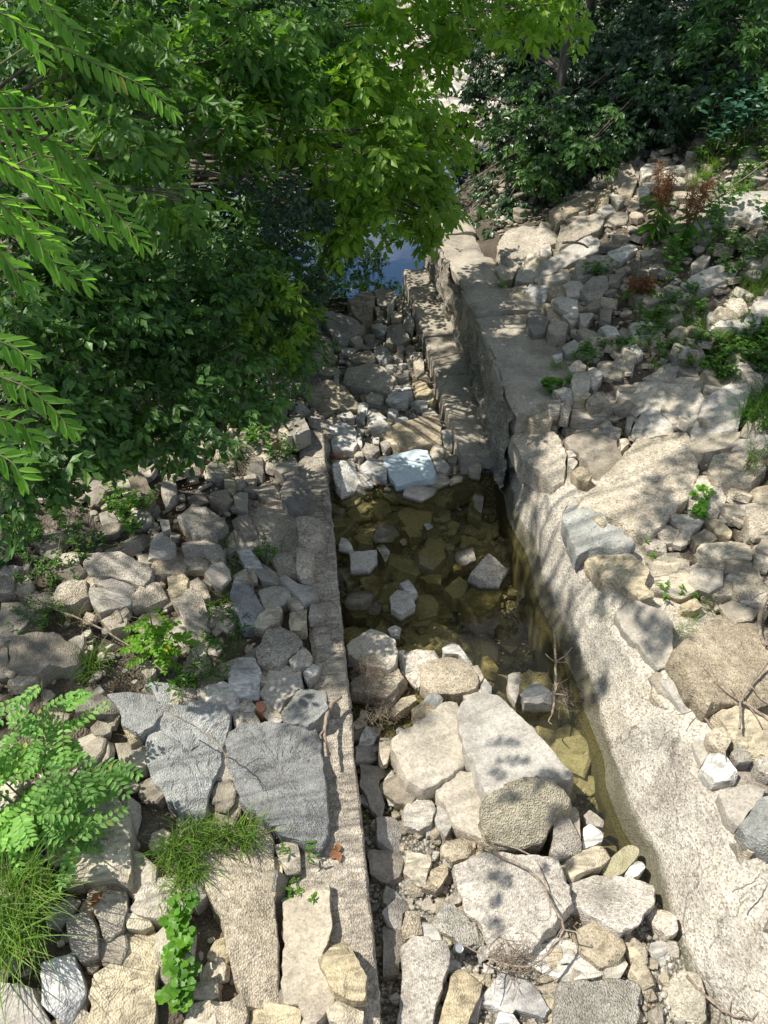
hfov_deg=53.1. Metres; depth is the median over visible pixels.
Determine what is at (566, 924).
pebbles
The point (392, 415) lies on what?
stone
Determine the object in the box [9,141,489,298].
river
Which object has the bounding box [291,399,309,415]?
concrete chunk
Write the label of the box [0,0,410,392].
background thicket
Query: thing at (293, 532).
root tangle
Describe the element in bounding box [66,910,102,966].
concrete chunk
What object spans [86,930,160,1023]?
boulder
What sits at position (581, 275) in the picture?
concrete chunk
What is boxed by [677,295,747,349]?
grass tuft
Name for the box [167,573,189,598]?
stone
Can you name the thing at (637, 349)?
grass tuft
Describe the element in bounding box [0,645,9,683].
stone
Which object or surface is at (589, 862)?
stone
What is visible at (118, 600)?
concrete chunk
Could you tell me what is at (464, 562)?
concrete chunk
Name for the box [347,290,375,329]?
boulder
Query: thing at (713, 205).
leafy weed
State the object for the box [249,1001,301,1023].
stone
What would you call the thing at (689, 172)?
stone
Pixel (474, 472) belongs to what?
concrete chunk
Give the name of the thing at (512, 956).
root tangle
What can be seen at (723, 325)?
concrete chunk
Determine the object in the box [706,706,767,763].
boulder
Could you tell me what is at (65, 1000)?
stone
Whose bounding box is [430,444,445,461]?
concrete chunk
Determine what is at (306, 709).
boulder
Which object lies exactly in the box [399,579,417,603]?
stone
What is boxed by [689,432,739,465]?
concrete slab
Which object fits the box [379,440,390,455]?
stone
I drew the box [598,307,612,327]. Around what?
stone
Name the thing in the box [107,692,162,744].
boulder
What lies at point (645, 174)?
stone
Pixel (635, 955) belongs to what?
stone
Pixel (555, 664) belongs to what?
driftwood
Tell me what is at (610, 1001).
concrete slab
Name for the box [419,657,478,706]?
concrete chunk
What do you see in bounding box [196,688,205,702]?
concrete chunk
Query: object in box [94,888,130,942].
stone
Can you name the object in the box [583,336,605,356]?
concrete chunk
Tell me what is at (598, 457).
boulder
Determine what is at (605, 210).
concrete chunk
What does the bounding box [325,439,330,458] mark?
concrete chunk
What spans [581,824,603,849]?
stone
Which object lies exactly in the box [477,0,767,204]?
distant dark woods
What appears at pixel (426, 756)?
concrete slab
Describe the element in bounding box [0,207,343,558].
shaded dogwood thicket
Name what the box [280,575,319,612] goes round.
concrete chunk
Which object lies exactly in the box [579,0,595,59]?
canopy tree
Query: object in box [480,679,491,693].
stone
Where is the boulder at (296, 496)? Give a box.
[279,474,314,517]
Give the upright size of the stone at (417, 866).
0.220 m
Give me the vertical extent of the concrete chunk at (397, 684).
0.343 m
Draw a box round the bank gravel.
[0,80,763,1007]
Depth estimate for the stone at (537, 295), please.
10.59 m
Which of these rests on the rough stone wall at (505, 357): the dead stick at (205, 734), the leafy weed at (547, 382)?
the leafy weed at (547, 382)
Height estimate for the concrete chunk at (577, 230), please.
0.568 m
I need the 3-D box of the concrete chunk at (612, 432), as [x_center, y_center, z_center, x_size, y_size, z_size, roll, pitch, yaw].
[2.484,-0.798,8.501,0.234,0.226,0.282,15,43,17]
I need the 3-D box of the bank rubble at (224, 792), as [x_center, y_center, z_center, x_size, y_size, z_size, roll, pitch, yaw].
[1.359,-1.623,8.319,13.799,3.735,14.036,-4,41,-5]
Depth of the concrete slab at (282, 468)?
8.79 m
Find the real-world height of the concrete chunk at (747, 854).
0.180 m
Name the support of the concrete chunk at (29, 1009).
on the ground at (154, 822)
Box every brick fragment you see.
[255,701,266,719]
[333,452,345,459]
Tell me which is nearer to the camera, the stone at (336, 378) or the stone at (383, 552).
the stone at (383, 552)
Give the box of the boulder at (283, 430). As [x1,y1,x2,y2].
[278,417,300,453]
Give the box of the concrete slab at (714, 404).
[689,379,750,439]
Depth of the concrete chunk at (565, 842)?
5.81 m
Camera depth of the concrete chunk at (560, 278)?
10.65 m
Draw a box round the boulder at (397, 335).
[386,324,409,348]
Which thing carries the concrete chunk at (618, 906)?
on the ground at (154, 822)
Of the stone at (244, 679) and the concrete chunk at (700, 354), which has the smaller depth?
the stone at (244, 679)
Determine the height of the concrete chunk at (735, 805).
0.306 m
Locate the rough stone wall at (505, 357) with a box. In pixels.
[422,209,613,494]
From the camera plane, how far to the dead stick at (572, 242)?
10.39 m
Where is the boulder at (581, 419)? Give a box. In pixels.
[569,407,614,429]
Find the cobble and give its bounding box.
[301,577,314,586]
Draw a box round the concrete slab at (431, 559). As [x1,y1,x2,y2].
[417,544,445,575]
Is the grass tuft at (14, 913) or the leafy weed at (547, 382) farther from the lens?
the leafy weed at (547, 382)
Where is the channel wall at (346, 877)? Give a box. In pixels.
[287,429,381,1023]
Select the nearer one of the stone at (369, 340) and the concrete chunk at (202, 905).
the concrete chunk at (202, 905)
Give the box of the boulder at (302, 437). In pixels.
[289,413,310,451]
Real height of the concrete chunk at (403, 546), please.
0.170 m
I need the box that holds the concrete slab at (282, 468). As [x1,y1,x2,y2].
[272,456,299,483]
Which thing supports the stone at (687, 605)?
on the ground at (154, 822)
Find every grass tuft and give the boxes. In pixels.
[0,820,105,1023]
[14,588,86,634]
[48,632,133,685]
[131,802,294,880]
[132,837,227,918]
[177,589,249,681]
[195,426,259,478]
[206,525,243,609]
[492,266,510,287]
[547,355,569,370]
[614,335,649,370]
[646,297,711,372]
[661,298,759,342]
[669,588,730,643]
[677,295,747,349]
[679,152,734,188]
[712,363,767,432]
[725,172,762,195]
[729,267,767,302]
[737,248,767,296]
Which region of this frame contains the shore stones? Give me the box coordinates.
[16,0,626,154]
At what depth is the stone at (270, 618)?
7.03 m
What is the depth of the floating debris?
7.92 m
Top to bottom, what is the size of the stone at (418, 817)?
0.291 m
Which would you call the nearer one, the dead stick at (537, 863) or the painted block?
the dead stick at (537, 863)
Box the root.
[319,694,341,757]
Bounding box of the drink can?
[453,943,463,954]
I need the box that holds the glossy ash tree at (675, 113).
[585,0,763,154]
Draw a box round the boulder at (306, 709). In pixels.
[281,689,329,731]
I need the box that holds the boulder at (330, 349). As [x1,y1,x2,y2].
[312,338,333,365]
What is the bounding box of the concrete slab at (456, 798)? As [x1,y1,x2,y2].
[433,771,481,847]
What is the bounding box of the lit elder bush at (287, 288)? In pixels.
[229,249,329,402]
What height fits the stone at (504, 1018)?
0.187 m
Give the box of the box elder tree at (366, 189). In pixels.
[185,0,596,302]
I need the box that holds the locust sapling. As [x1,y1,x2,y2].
[119,607,199,675]
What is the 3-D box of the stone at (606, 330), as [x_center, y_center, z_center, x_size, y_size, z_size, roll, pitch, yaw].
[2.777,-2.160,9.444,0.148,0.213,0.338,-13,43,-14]
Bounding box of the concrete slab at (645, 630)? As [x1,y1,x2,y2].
[613,599,673,671]
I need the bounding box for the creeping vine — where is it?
[154,891,201,1012]
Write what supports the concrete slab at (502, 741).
on the ground at (154, 822)
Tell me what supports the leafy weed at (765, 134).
on the ground at (154, 822)
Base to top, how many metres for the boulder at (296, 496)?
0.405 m
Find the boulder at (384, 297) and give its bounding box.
[373,288,396,311]
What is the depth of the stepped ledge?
10.95 m
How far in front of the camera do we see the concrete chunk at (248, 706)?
6.33 m
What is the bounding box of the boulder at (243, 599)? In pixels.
[230,575,263,637]
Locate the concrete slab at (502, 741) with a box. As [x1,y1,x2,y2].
[456,691,572,800]
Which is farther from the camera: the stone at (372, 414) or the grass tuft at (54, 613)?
the stone at (372, 414)
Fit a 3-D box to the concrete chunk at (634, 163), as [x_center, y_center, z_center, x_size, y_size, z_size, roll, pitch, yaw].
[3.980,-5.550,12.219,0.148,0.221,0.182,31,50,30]
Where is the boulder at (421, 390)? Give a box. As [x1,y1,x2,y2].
[412,379,435,408]
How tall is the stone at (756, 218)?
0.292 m
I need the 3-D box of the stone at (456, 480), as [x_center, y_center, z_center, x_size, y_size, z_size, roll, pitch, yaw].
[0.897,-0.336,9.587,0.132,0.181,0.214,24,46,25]
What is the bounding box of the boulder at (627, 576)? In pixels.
[582,554,653,604]
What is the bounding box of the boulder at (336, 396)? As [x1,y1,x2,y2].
[305,380,358,418]
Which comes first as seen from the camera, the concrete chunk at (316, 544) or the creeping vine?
the creeping vine
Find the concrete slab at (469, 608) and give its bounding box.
[457,587,501,634]
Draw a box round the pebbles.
[324,302,674,1023]
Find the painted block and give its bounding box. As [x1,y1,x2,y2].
[383,449,436,495]
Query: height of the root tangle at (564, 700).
0.168 m
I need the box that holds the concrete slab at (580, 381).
[569,372,589,392]
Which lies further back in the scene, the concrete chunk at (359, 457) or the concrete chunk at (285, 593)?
the concrete chunk at (359, 457)
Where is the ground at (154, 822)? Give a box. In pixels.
[0,0,767,1023]
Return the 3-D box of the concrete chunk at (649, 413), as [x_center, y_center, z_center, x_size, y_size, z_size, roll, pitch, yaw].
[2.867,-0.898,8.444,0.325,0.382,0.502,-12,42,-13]
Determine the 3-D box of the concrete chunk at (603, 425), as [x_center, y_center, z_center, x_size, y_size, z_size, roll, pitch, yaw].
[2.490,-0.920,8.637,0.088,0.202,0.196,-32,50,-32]
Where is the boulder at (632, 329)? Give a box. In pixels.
[628,321,664,350]
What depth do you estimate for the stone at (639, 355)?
8.94 m
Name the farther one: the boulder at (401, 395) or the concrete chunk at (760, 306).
the boulder at (401, 395)
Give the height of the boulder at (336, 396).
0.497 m
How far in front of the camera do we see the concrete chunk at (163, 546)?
7.42 m
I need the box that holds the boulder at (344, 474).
[331,460,358,506]
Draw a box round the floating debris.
[338,494,524,660]
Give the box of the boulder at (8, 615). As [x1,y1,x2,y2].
[0,602,36,638]
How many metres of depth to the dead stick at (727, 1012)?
4.97 m
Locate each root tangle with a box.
[266,513,328,552]
[347,641,410,701]
[360,682,408,733]
[478,926,551,1001]
[542,673,583,710]
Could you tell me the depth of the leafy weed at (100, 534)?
6.98 m
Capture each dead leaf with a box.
[88,891,102,906]
[330,843,341,860]
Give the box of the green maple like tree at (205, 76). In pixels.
[0,0,376,267]
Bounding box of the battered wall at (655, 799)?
[495,428,767,1023]
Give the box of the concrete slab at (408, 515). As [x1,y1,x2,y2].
[397,506,432,535]
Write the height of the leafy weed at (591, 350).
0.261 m
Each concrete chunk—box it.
[0,575,18,602]
[0,981,51,1023]
[51,579,93,616]
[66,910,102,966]
[83,551,155,589]
[88,587,132,619]
[100,616,130,639]
[130,582,167,615]
[132,750,149,777]
[141,661,158,683]
[148,532,177,561]
[151,557,187,584]
[160,519,170,536]
[161,481,178,512]
[170,688,197,704]
[172,588,208,647]
[177,507,228,543]
[182,540,221,565]
[182,879,208,915]
[188,1000,249,1023]
[190,826,280,1011]
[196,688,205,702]
[207,460,229,485]
[232,711,259,728]
[234,492,248,515]
[239,700,255,713]
[249,499,298,582]
[254,448,268,462]
[254,563,280,588]
[255,627,302,671]
[256,481,281,505]
[258,586,281,609]
[267,716,282,722]
[275,585,291,612]
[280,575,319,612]
[289,647,312,674]
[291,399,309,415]
[296,516,325,555]
[296,547,314,583]
[308,604,322,626]
[322,311,365,346]
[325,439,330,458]
[332,518,346,532]
[339,569,359,594]
[342,363,393,398]
[346,351,375,366]
[349,336,362,351]
[349,550,377,583]
[349,667,407,710]
[354,451,363,464]
[360,574,381,603]
[362,443,379,460]
[370,499,391,522]
[372,437,378,445]
[374,306,380,318]
[378,737,390,770]
[386,303,394,326]
[386,414,442,452]
[389,590,415,626]
[390,311,402,324]
[392,353,403,365]
[396,345,404,355]
[396,935,450,1023]
[400,524,422,547]
[400,538,406,554]
[401,911,421,942]
[402,301,410,317]
[404,352,422,365]
[411,372,428,384]
[411,495,449,517]
[411,702,436,724]
[413,358,423,373]
[416,675,419,693]
[419,574,442,594]
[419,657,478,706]
[422,408,437,416]
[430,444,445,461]
[430,864,447,890]
[432,904,484,952]
[433,460,450,476]
[434,806,451,842]
[440,838,476,868]
[443,576,468,611]
[447,889,461,906]
[452,851,573,964]
[453,547,475,576]
[461,689,480,702]
[467,463,481,481]
[467,493,483,529]
[467,554,507,590]
[472,665,483,688]
[494,264,516,287]
[496,226,557,274]
[506,672,520,709]
[508,285,529,299]
[508,430,566,494]
[524,403,552,434]
[538,272,571,287]
[540,244,551,256]
[544,305,560,323]
[546,320,567,346]
[547,284,565,303]
[548,188,605,234]
[549,816,581,863]
[550,423,557,434]
[552,387,573,407]
[555,213,605,252]
[558,401,570,427]
[560,340,579,360]
[563,281,583,299]
[566,451,576,465]
[567,360,585,375]
[568,875,654,937]
[570,466,591,489]
[570,807,580,838]
[571,255,618,284]
[572,921,625,970]
[577,313,593,329]
[577,437,698,545]
[579,276,609,305]
[581,810,603,831]
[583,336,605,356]
[586,392,605,413]
[597,203,615,220]
[598,421,612,429]
[599,426,621,443]
[606,163,636,202]
[610,355,634,378]
[624,416,633,437]
[628,155,639,166]
[630,403,672,435]
[640,538,666,557]
[641,284,666,308]
[642,371,676,383]
[645,910,677,941]
[656,359,678,373]
[657,525,679,547]
[659,679,689,715]
[662,970,705,1023]
[664,432,690,443]
[664,616,767,721]
[671,341,704,367]
[684,562,731,605]
[685,475,726,520]
[688,254,710,276]
[691,740,707,768]
[703,725,730,754]
[705,311,734,328]
[705,319,745,337]
[706,449,765,495]
[715,784,765,834]
[725,297,747,318]
[729,745,751,769]
[730,433,767,459]
[730,561,764,602]
[740,592,767,612]
[741,503,767,544]
[743,849,753,859]
[744,314,761,340]
[749,756,767,784]
[750,295,767,320]
[750,485,767,506]
[751,544,767,574]
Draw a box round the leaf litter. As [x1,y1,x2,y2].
[4,131,767,1009]
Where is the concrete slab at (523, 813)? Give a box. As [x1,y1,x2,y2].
[477,777,571,854]
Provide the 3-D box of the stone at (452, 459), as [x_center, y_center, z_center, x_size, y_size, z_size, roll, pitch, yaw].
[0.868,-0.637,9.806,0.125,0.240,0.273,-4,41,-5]
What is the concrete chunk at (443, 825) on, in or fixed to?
on the ground at (154, 822)
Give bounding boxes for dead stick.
[11,590,161,670]
[162,708,238,769]
[227,535,254,594]
[463,833,577,984]
[491,840,561,920]
[562,241,588,247]
[676,708,725,759]
[685,974,759,1023]
[703,160,767,209]
[703,666,767,723]
[728,660,767,728]
[732,873,759,892]
[757,594,767,647]
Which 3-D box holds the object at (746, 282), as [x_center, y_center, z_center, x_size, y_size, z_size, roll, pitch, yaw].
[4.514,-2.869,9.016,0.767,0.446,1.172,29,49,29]
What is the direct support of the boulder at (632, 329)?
on the ground at (154, 822)
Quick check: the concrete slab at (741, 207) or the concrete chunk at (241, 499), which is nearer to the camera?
the concrete chunk at (241, 499)
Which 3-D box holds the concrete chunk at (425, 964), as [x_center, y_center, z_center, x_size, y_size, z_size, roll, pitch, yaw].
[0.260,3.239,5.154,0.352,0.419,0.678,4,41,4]
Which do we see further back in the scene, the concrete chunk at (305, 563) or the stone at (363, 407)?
the stone at (363, 407)
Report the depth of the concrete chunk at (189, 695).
6.26 m
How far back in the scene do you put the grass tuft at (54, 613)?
6.67 m
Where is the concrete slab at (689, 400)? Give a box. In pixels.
[626,381,704,431]
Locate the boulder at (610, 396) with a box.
[605,391,615,401]
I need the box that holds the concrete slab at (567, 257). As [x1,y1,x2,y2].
[533,235,600,278]
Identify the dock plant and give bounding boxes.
[619,271,659,308]
[633,159,684,245]
[661,172,719,262]
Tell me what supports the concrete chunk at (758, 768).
on the battered wall at (655, 799)
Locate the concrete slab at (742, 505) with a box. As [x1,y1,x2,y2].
[718,502,746,525]
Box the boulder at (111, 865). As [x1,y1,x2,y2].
[67,787,137,893]
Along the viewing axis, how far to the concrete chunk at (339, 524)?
9.13 m
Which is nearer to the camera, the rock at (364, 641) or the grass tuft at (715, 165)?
the rock at (364, 641)
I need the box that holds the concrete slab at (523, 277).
[514,267,534,286]
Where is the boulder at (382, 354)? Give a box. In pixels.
[373,346,392,364]
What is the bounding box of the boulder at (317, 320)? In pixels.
[305,314,321,334]
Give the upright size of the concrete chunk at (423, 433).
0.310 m
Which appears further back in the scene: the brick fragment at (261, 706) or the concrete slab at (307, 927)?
the brick fragment at (261, 706)
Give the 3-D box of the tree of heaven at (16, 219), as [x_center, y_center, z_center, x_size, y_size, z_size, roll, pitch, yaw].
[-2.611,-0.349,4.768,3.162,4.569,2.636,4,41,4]
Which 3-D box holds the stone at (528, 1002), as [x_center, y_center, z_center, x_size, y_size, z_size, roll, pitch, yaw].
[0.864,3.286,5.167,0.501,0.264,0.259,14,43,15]
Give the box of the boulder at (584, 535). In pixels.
[561,505,635,569]
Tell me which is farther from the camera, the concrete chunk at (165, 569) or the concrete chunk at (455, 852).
the concrete chunk at (165, 569)
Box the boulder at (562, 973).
[528,938,602,982]
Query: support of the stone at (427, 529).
in the water
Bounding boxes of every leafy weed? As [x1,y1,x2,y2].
[0,494,84,567]
[1,592,63,641]
[13,529,108,591]
[98,473,157,536]
[145,651,229,703]
[200,592,250,653]
[240,379,299,447]
[253,533,285,567]
[261,426,299,463]
[279,840,319,863]
[285,876,316,902]
[541,374,572,395]
[568,338,615,366]
[580,258,613,275]
[606,335,632,351]
[629,301,679,357]
[643,538,698,603]
[651,273,708,319]
[658,220,696,285]
[673,317,767,380]
[692,116,757,165]
[699,173,755,236]
[704,215,767,276]
[719,142,767,195]
[730,313,767,361]
[742,437,767,476]
[747,194,767,259]
[750,105,767,151]
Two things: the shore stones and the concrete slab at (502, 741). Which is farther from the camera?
the shore stones
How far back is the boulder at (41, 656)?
6.23 m
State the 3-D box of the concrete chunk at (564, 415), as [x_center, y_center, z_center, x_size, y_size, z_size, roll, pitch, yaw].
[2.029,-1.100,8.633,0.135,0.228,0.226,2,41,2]
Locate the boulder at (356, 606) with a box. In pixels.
[341,590,372,627]
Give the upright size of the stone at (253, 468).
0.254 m
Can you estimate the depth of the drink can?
5.26 m
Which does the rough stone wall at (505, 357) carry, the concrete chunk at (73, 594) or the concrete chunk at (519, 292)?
the concrete chunk at (519, 292)
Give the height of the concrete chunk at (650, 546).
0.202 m
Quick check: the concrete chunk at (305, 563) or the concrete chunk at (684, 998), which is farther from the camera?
the concrete chunk at (305, 563)
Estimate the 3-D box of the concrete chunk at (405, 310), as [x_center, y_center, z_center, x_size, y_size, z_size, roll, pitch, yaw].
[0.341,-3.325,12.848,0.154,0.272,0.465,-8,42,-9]
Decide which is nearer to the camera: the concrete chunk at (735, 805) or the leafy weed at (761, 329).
the concrete chunk at (735, 805)
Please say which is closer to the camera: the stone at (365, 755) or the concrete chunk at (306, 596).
the stone at (365, 755)
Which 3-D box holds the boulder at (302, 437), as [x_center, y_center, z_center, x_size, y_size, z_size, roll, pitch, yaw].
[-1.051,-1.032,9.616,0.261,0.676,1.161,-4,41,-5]
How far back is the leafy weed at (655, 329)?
9.02 m
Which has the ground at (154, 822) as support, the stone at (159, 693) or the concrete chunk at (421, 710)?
the stone at (159, 693)
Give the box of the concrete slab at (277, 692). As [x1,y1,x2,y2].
[260,665,303,713]
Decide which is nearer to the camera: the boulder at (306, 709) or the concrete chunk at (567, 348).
the boulder at (306, 709)
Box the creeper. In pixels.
[697,59,767,152]
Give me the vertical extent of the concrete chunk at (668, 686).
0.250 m
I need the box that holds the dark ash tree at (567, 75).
[426,0,656,240]
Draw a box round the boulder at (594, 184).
[587,172,605,190]
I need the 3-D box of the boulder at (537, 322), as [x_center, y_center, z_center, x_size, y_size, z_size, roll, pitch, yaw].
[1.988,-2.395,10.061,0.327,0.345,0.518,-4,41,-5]
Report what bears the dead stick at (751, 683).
on the concrete chunk at (725, 650)
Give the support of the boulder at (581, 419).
on the battered wall at (655, 799)
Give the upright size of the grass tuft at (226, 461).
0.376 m
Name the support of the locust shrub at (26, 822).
on the ground at (154, 822)
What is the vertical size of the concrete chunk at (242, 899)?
0.432 m
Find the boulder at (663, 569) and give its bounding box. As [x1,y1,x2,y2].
[647,555,698,601]
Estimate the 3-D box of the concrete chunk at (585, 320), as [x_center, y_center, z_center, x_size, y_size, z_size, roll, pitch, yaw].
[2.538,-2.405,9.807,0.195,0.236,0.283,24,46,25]
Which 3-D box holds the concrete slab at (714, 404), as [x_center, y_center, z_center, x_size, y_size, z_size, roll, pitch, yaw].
[3.585,-1.031,8.198,0.462,0.565,0.975,19,44,21]
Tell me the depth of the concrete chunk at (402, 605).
7.91 m
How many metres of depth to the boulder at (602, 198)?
11.64 m
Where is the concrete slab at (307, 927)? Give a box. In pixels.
[281,883,334,1023]
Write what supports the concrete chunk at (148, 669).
on the ground at (154, 822)
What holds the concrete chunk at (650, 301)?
on the ground at (154, 822)
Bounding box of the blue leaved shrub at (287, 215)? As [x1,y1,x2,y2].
[223,137,357,394]
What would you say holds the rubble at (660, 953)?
on the ground at (154, 822)
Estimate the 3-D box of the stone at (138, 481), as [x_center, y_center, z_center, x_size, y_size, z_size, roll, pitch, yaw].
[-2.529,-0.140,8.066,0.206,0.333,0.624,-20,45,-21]
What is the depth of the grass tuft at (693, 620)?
6.63 m
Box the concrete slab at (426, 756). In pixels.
[390,701,464,800]
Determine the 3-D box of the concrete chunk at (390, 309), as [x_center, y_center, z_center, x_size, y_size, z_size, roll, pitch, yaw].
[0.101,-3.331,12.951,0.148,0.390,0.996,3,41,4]
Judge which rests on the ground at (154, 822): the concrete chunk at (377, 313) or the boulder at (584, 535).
the concrete chunk at (377, 313)
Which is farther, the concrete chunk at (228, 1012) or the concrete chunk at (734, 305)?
the concrete chunk at (734, 305)
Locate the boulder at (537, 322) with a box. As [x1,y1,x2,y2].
[525,309,549,339]
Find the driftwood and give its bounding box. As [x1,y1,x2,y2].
[545,630,572,724]
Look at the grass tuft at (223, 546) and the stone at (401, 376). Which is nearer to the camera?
the grass tuft at (223, 546)
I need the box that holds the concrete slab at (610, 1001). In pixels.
[552,978,640,1023]
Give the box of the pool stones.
[331,481,617,858]
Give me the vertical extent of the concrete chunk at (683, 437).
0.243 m
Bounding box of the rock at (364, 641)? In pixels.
[346,629,397,676]
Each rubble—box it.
[0,66,767,1023]
[318,295,685,1023]
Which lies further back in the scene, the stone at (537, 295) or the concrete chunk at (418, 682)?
the stone at (537, 295)
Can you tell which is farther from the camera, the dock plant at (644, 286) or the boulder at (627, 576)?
the dock plant at (644, 286)
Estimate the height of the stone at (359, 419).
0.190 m
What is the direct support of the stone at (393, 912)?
on the ground at (154, 822)
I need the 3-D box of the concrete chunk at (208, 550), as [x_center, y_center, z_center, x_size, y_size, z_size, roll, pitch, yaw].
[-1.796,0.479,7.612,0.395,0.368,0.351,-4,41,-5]
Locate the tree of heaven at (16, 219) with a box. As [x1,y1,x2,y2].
[0,0,182,496]
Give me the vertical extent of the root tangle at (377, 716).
0.208 m
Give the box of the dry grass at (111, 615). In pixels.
[10,540,138,638]
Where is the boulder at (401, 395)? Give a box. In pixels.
[386,384,412,412]
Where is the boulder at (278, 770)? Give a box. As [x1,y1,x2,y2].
[225,721,330,856]
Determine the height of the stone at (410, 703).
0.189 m
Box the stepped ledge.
[402,269,496,475]
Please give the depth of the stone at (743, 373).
8.19 m
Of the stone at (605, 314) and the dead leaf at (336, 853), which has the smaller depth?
the dead leaf at (336, 853)
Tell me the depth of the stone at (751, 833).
5.18 m
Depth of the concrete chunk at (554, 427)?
8.67 m
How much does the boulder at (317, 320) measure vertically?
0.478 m
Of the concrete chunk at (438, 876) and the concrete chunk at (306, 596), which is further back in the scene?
the concrete chunk at (306, 596)
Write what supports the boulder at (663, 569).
on the ground at (154, 822)
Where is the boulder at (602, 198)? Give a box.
[593,189,611,212]
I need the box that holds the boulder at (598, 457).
[563,431,621,480]
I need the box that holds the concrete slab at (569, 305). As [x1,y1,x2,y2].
[551,296,578,332]
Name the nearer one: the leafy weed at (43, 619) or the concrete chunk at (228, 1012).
the concrete chunk at (228, 1012)
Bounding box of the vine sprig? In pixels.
[687,483,716,518]
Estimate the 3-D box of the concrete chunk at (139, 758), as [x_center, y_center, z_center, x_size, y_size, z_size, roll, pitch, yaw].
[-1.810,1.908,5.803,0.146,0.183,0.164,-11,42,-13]
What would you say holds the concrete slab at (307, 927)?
on the ground at (154, 822)
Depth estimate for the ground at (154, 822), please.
7.06 m
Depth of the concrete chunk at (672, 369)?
8.76 m
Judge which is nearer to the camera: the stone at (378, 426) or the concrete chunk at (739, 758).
the concrete chunk at (739, 758)
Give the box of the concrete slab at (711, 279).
[680,261,738,300]
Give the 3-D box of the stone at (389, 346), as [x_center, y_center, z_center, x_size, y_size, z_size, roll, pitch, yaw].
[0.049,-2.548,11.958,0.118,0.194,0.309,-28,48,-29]
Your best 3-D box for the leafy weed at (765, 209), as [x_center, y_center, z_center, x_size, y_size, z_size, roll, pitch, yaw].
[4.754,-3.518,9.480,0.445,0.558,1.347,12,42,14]
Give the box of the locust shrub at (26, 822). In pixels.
[0,681,143,891]
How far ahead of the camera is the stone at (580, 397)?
8.59 m
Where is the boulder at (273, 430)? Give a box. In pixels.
[267,412,285,438]
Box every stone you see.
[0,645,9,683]
[40,952,89,1023]
[45,562,86,583]
[56,874,86,894]
[75,694,120,726]
[93,579,136,596]
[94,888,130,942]
[124,730,142,749]
[126,913,154,934]
[128,471,155,513]
[129,873,192,930]
[145,682,178,704]
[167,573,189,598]
[187,558,209,576]
[192,980,221,1002]
[205,681,239,712]
[207,937,229,964]
[208,491,233,517]
[224,475,235,498]
[228,657,261,705]
[237,549,262,569]
[247,463,265,485]
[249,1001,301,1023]
[254,607,283,637]
[274,841,301,878]
[274,856,283,873]
[286,597,303,612]
[289,609,307,639]
[303,663,322,688]
[308,414,330,429]
[318,942,367,1006]
[325,1001,363,1023]
[328,473,331,486]
[334,373,339,382]
[337,411,354,424]
[338,537,353,559]
[341,348,355,359]
[353,716,367,730]
[355,414,364,426]
[355,746,377,767]
[356,436,362,450]
[357,402,369,420]
[358,726,378,747]
[359,764,388,818]
[360,458,386,484]
[360,474,370,481]
[364,334,375,346]
[365,392,383,408]
[366,409,386,425]
[366,601,382,629]
[367,849,403,887]
[368,416,389,436]
[371,323,387,340]
[373,524,401,553]
[375,544,389,568]
[375,816,401,850]
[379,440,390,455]
[379,775,415,811]
[382,432,399,454]
[382,898,410,932]
[382,926,404,982]
[383,343,393,352]
[383,364,396,375]
[386,408,398,424]
[387,694,396,709]
[388,625,400,645]
[390,695,416,721]
[394,370,408,384]
[394,417,407,423]
[395,298,403,312]
[398,650,405,663]
[399,363,406,370]
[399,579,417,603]
[401,799,435,834]
[402,668,412,672]
[403,315,414,339]
[403,849,431,887]
[405,345,413,356]
[409,400,427,414]
[423,523,432,537]
[423,693,442,707]
[429,474,450,492]
[439,969,481,1023]
[441,429,452,453]
[442,642,472,665]
[447,454,457,466]
[449,475,462,489]
[480,656,498,680]
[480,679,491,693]
[480,970,549,1023]
[495,1012,519,1023]
[520,682,552,714]
[524,250,539,270]
[524,284,548,307]
[543,400,559,419]
[551,353,562,368]
[560,846,609,883]
[561,425,592,437]
[562,190,578,201]
[567,458,577,476]
[573,390,590,408]
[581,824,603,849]
[583,299,601,313]
[588,367,602,395]
[592,515,606,527]
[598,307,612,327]
[598,325,621,339]
[601,845,638,876]
[602,958,627,979]
[607,245,637,266]
[609,192,623,211]
[618,438,628,454]
[623,861,644,879]
[625,342,642,362]
[626,947,644,968]
[631,426,674,441]
[636,185,649,203]
[638,163,656,186]
[667,514,704,544]
[678,598,701,617]
[684,163,696,191]
[690,529,716,553]
[694,541,751,565]
[697,753,737,790]
[703,518,731,541]
[725,362,764,396]
[734,796,767,862]
[745,206,767,230]
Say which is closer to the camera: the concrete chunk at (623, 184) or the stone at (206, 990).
the stone at (206, 990)
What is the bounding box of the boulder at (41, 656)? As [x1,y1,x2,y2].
[8,632,87,688]
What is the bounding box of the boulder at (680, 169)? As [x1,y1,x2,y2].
[657,165,685,182]
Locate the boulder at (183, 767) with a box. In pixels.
[144,702,232,832]
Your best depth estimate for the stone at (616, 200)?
11.54 m
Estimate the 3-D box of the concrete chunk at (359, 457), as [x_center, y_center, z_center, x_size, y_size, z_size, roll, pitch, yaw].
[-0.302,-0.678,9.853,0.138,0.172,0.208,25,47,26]
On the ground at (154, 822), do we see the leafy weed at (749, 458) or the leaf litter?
the leaf litter
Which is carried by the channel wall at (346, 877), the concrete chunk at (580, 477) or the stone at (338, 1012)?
the stone at (338, 1012)
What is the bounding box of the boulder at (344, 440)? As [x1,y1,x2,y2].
[329,421,356,457]
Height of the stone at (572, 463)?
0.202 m
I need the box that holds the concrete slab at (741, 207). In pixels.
[684,191,767,245]
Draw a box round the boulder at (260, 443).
[223,428,279,460]

